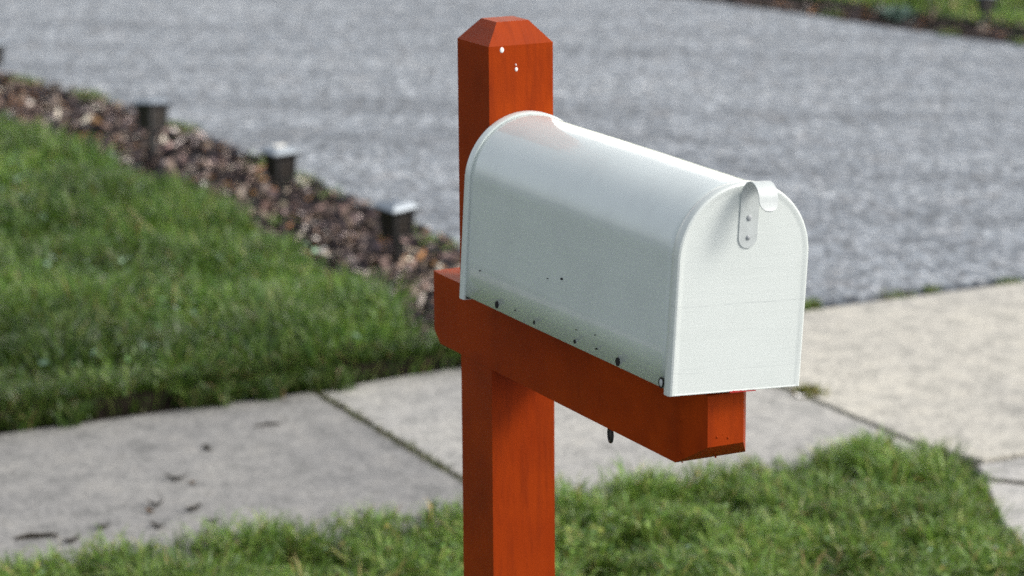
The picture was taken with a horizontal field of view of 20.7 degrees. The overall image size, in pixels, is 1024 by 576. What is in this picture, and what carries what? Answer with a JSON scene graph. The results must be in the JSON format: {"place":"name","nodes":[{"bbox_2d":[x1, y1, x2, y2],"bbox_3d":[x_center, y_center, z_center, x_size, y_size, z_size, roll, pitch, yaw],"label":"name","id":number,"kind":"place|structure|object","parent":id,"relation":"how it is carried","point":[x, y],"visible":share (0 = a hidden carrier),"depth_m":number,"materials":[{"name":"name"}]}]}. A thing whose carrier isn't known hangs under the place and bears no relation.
{"place":"outdoors","nodes":[
{"label":"outdoors","id":0,"kind":"place"},
{"bbox_2d":[0,110,460,431],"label":"lawn ground","id":1,"kind":"structure","parent":0,"point":[103,412],"depth_m":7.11,"materials":[{"name":"green plant"}]},
{"bbox_2d":[0,354,460,433],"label":"soil edge","id":2,"kind":"object","parent":1,"relation":"on","point":[447,365],"depth_m":6.92,"materials":[{"name":"brown soil"}]},
{"bbox_2d":[0,0,1023,365],"bbox_3d":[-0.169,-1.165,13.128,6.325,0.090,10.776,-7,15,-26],"label":"mulch","id":3,"kind":"object","parent":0,"point":[190,160],"visible":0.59,"depth_m":9.88,"materials":[{"name":"brown wood"}]},
{"bbox_2d":[0,41,6,65],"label":"path light","id":4,"kind":"object","parent":3,"relation":"on","point":[3,45],"visible":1,"depth_m":11.73,"materials":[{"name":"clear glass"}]},
{"bbox_2d":[131,98,171,159],"bbox_3d":[-1.307,-0.535,10.171,0.106,0.311,0.106,4,6,44],"label":"path light","id":5,"kind":"object","parent":3,"relation":"on","point":[152,114],"visible":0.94,"depth_m":10.14,"materials":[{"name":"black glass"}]},
{"bbox_2d":[260,144,300,209],"bbox_3d":[-0.764,-0.327,9.270,0.100,0.295,0.100,-11,18,-33],"label":"path light","id":6,"kind":"object","parent":3,"relation":"on","point":[280,162],"visible":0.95,"depth_m":9.22,"materials":[{"name":"black metal"}]},
{"bbox_2d":[373,197,419,265],"bbox_3d":[-0.344,-0.123,8.388,0.099,0.289,0.099,-15,24,-38],"label":"path light","id":7,"kind":"object","parent":3,"relation":"on","point":[396,216],"visible":0.94,"depth_m":8.34,"materials":[{"name":"black plastic"}]},
{"bbox_2d":[0,0,1023,310],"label":"driveway","id":8,"kind":"structure","parent":0,"point":[886,160],"depth_m":11.57,"materials":[{"name":"grey asphalt"}]},
{"bbox_2d":[4,8,1023,310],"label":"edge weeds","id":9,"kind":"object","parent":8,"relation":"on","point":[814,302],"visible":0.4,"depth_m":9.67,"materials":[{"name":"green plant"}]},
{"bbox_2d":[0,282,1023,575],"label":"sidewalk","id":10,"kind":"structure","parent":0,"point":[936,366],"depth_m":6.66,"materials":[{"name":"concrete"}]},
{"bbox_2d":[14,532,58,539],"bbox_3d":[-1.008,0.526,5.935,0.094,0.014,0.020,-2,13,-5],"label":"fallen twig","id":11,"kind":"object","parent":10,"relation":"on","point":[32,535],"visible":1,"depth_m":5.93,"materials":[{"name":"grey wood"}]},
{"bbox_2d":[62,534,80,541],"bbox_3d":[-0.930,0.529,5.903,0.045,0.013,0.018,-10,16,-36],"label":"fallen leaf","id":12,"kind":"object","parent":10,"relation":"on","point":[72,539],"visible":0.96,"depth_m":5.91,"materials":[{"name":"grey plant"}]},
{"bbox_2d":[95,523,110,527],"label":"fallen leaf","id":13,"kind":"object","parent":10,"relation":"on","point":[103,526],"visible":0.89,"depth_m":6.00,"materials":[{"name":"grey"}]},
{"bbox_2d":[147,498,164,505],"bbox_3d":[-0.782,0.470,6.144,0.040,0.017,0.016,-2,13,-7],"label":"fallen leaf","id":14,"kind":"object","parent":10,"relation":"on","point":[155,504],"visible":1,"depth_m":6.15,"materials":[{"name":"grey"}]},
{"bbox_2d":[150,521,165,527],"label":"fallen leaf","id":15,"kind":"object","parent":10,"relation":"on","point":[155,524],"visible":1,"depth_m":6.00,"materials":[{"name":"grey plant"}]},
{"bbox_2d":[164,473,187,479],"bbox_3d":[-0.761,0.426,6.334,0.055,0.016,0.018,0,13,1],"label":"fallen leaf","id":16,"kind":"object","parent":10,"relation":"on","point":[174,478],"visible":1,"depth_m":6.34,"materials":[{"name":"grey plant"}]},
{"bbox_2d":[184,502,201,509],"bbox_3d":[-0.698,0.478,6.115,0.045,0.013,0.019,-10,16,-35],"label":"fallen leaf","id":17,"kind":"object","parent":10,"relation":"on","point":[194,506],"visible":1,"depth_m":6.12,"materials":[{"name":"grey plant"}]},
{"bbox_2d":[203,444,211,449],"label":"fallen leaf","id":18,"kind":"object","parent":10,"relation":"on","point":[205,446],"visible":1,"depth_m":6.58,"materials":[{"name":"grey plant"}]},
{"bbox_2d":[254,422,280,426],"bbox_3d":[-0.593,0.330,6.775,0.066,0.009,0.010,-5,14,-18],"label":"fallen twig","id":19,"kind":"object","parent":10,"relation":"on","point":[264,424],"visible":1,"depth_m":6.77,"materials":[{"name":"grey wood"}]},
{"bbox_2d":[345,282,1023,463],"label":"joint soil","id":20,"kind":"structure","parent":10,"relation":"on","point":[912,296],"depth_m":8.02,"materials":[{"name":"brown soil"}]},
{"bbox_2d":[308,387,1023,484],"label":"joint moss","id":21,"kind":"object","parent":20,"relation":"on","point":[359,417],"visible":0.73,"depth_m":6.67,"materials":[{"name":"green plant"}]},
{"bbox_2d":[791,382,829,397],"bbox_3d":[0.747,0.256,7.012,0.110,0.030,0.104,3,13,13],"label":"sidewalk weed","id":22,"kind":"object","parent":10,"relation":"on","point":[807,389],"visible":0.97,"depth_m":7.01,"materials":[{"name":"green plant"}]},
{"bbox_2d":[0,420,1023,575],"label":"verge ground","id":23,"kind":"structure","parent":0,"point":[1021,573],"depth_m":5.85,"materials":[{"name":"green plant"}]},
{"bbox_2d":[2,436,1022,575],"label":"verge clover","id":24,"kind":"object","parent":23,"relation":"on","point":[701,550],"visible":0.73,"depth_m":5.82,"materials":[{"name":"green plant"}]},
{"bbox_2d":[434,16,745,575],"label":"mailbox post","id":25,"kind":"object","parent":23,"relation":"on","point":[518,378],"visible":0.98,"depth_m":3.51,"materials":[{"name":"orange paint"}]},
{"bbox_2d":[459,110,807,396],"bbox_3d":[0.142,-0.051,3.265,0.171,0.239,0.563,-3,13,-27],"label":"mailbox","id":26,"kind":"object","parent":25,"relation":"on","point":[672,276],"visible":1,"depth_m":3.12,"materials":[{"name":"white metal"}]},
{"bbox_2d":[664,180,807,396],"bbox_3d":[0.249,-0.002,3.065,0.169,0.234,0.014,-3,13,-27],"label":"door","id":27,"kind":"structure","parent":26,"relation":"in","point":[736,314],"depth_m":3.06,"materials":[{"name":"white metal"}]},
{"bbox_2d":[700,0,1023,45],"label":"garden bed","id":28,"kind":"object","parent":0,"point":[929,28],"visible":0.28,"depth_m":13.78,"materials":[{"name":"soil"}]},
{"bbox_2d":[871,4,917,22],"bbox_3d":[1.863,-1.348,13.764,0.285,0.083,0.245,-7,15,-26],"label":"blue green plant","id":29,"kind":"object","parent":28,"relation":"on","point":[894,12],"visible":0.96,"depth_m":13.76,"materials":[{"name":"green plant"}]},
{"bbox_2d":[977,0,994,27],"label":"path light","id":30,"kind":"object","parent":28,"relation":"on","point":[985,6],"visible":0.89,"depth_m":13.40,"materials":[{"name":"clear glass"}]},
{"bbox_2d":[800,0,1023,31],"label":"lawn ground","id":31,"kind":"structure","parent":0,"point":[1014,25],"depth_m":13.99,"materials":[{"name":"green plant"}]},
{"bbox_2d":[901,0,925,7],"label":"flowering plant","id":32,"kind":"object","parent":31,"relation":"on","point":[911,3],"visible":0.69,"depth_m":14.17,"materials":[{"name":"green plant"}]},
{"bbox_2d":[974,458,1023,562],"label":"driveway apron","id":33,"kind":"object","parent":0,"point":[1013,469],"visible":0.36,"depth_m":6.24,"materials":[{"name":"concrete"}]}
]}

